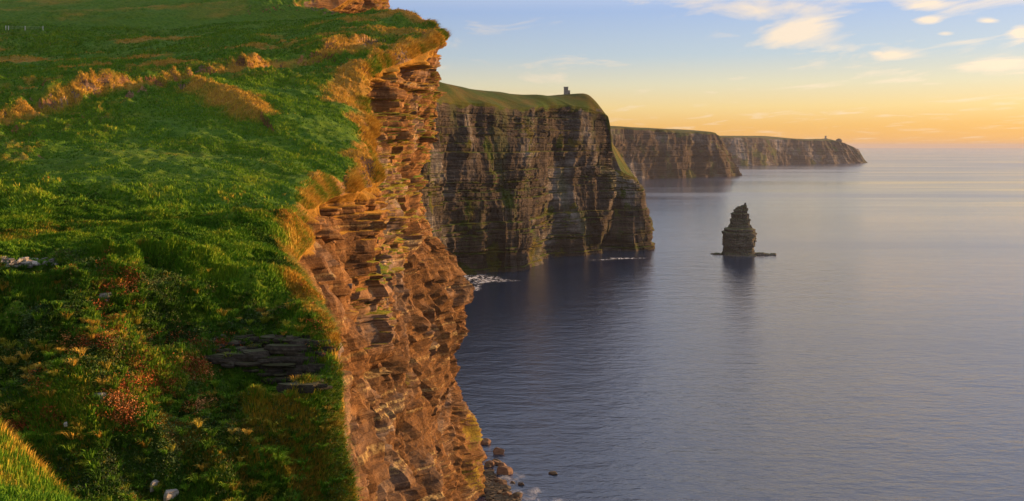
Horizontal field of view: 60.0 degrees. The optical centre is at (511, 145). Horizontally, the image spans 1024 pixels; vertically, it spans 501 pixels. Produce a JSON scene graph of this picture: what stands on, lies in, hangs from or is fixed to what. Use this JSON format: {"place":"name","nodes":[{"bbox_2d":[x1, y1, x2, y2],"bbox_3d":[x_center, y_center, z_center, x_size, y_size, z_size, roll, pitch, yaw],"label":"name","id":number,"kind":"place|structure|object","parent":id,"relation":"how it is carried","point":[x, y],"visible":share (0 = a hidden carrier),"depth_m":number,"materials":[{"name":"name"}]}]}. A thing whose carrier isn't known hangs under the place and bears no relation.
{"place":"outdoors","nodes":[
{"label":"outdoors","id":0,"kind":"place"},
{"bbox_2d":[0,0,486,500],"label":"headland","id":1,"kind":"structure","parent":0,"point":[400,316],"depth_m":182.28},
{"bbox_2d":[0,411,95,500],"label":"grass","id":2,"kind":"structure","parent":1,"relation":"on","point":[28,469],"depth_m":11.84,"materials":[{"name":"green plant"}]},
{"bbox_2d":[99,292,111,300],"bbox_3d":[-23.748,8.809,51.766,0.636,0.476,0.849,1,-2,11],"label":"embedded stone","id":3,"kind":"object","parent":1,"relation":"on","point":[104,295],"visible":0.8,"depth_m":51.52,"materials":[{"name":"grey stone"}]},
{"bbox_2d":[150,479,158,491],"bbox_3d":[-17.010,16.134,42.115,0.363,0.476,0.700,0,0,19],"label":"embedded stone","id":4,"kind":"object","parent":1,"relation":"on","point":[154,482],"visible":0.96,"depth_m":41.93,"materials":[{"name":"grey stone"}]},
{"bbox_2d":[0,246,336,434],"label":"bracken","id":5,"kind":"object","parent":1,"relation":"on","point":[123,408],"visible":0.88,"depth_m":47.54,"materials":[{"name":"brown plant"}]},
{"bbox_2d":[163,489,178,500],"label":"embedded stone","id":6,"kind":"object","parent":1,"relation":"on","point":[171,493],"visible":1,"depth_m":41.72,"materials":[{"name":"grey stone"}]},
{"bbox_2d":[0,171,358,500],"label":"grass","id":7,"kind":"structure","parent":1,"relation":"on","point":[230,253],"depth_m":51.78,"materials":[{"name":"green plant"}]},
{"bbox_2d":[0,7,445,245],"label":"grass","id":8,"kind":"structure","parent":1,"relation":"on","point":[170,48],"depth_m":180.06,"materials":[{"name":"green plant"}]},
{"bbox_2d":[204,333,337,392],"bbox_3d":[-13.859,12.696,51.942,10.424,2.838,5.313,0,0,35],"label":"rock outcrop","id":9,"kind":"object","parent":1,"relation":"on","point":[291,361],"visible":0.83,"depth_m":51.60,"materials":[{"name":"grey stone"}]},
{"bbox_2d":[270,6,451,500],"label":"grass","id":10,"kind":"structure","parent":1,"relation":"on","point":[318,195],"depth_m":123.78,"materials":[{"name":"green plant"}]},
{"bbox_2d":[419,82,654,274],"bbox_3d":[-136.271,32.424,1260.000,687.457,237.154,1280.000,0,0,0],"label":"dark cliff","id":11,"kind":"structure","parent":0,"point":[517,182],"depth_m":1084.72,"materials":[{"name":"brown stone"}]},
{"bbox_2d":[564,87,569,93],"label":"watch tower","id":12,"kind":"structure","parent":11,"relation":"on","point":[566,91],"depth_m":1257.00,"materials":[{"name":"black stone"}]},
{"bbox_2d":[610,126,741,178],"bbox_3d":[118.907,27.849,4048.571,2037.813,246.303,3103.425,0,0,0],"label":"cliff","id":13,"kind":"structure","parent":0,"point":[650,153],"depth_m":4040.72,"materials":[{"name":"stone"}]},
{"bbox_2d":[389,0,1023,147],"label":"sky","id":14,"kind":"structure","parent":0,"point":[860,73],"materials":[{"name":"blue"}]},
{"bbox_2d":[454,148,1023,500],"bbox_3d":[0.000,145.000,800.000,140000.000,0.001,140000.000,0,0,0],"label":"sea","id":15,"kind":"structure","parent":0,"point":[859,336],"depth_m":640.97,"materials":[{"name":"blue liquid"}]},
{"bbox_2d":[464,275,496,289],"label":"sea foam","id":16,"kind":"object","parent":15,"relation":"on","point":[480,279],"visible":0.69,"depth_m":969.46,"materials":[{"name":"white"}]},
{"bbox_2d":[480,438,490,444],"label":"boulder","id":17,"kind":"object","parent":15,"relation":"in","point":[485,441],"visible":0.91,"depth_m":430.43,"materials":[{"name":"brown stone"}]},
{"bbox_2d":[485,460,494,465],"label":"boulder","id":18,"kind":"object","parent":15,"relation":"in","point":[491,463],"visible":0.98,"depth_m":401.45,"materials":[{"name":"brown stone"}]},
{"bbox_2d":[493,447,504,454],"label":"boulder","id":19,"kind":"object","parent":15,"relation":"in","point":[498,451],"visible":0.98,"depth_m":416.97,"materials":[{"name":"brown stone"}]},
{"bbox_2d":[482,469,520,500],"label":"beach stones","id":20,"kind":"object","parent":15,"relation":"in","point":[493,490],"visible":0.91,"depth_m":372.36,"materials":[{"name":"stone"}]},
{"bbox_2d":[496,480,506,484],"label":"boulder","id":21,"kind":"object","parent":15,"relation":"in","point":[503,482],"visible":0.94,"depth_m":378.95,"materials":[{"name":"brown stone"}]},
{"bbox_2d":[496,466,512,474],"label":"boulder","id":22,"kind":"object","parent":15,"relation":"in","point":[504,470],"visible":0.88,"depth_m":391.42,"materials":[{"name":"brown stone"}]},
{"bbox_2d":[513,492,522,498],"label":"boulder","id":23,"kind":"object","parent":15,"relation":"in","point":[517,494],"visible":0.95,"depth_m":364.45,"materials":[{"name":"brown stone"}]},
{"bbox_2d":[711,203,775,256],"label":"sea stack","id":24,"kind":"object","parent":15,"relation":"in","point":[739,233],"visible":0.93,"depth_m":1168.54,"materials":[{"name":"stone"}]},
{"bbox_2d":[720,136,866,165],"bbox_3d":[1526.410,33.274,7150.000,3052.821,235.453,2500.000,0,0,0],"label":"distant headland","id":25,"kind":"structure","parent":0,"point":[754,150],"depth_m":7044.27,"materials":[{"name":"stone"}]}
]}

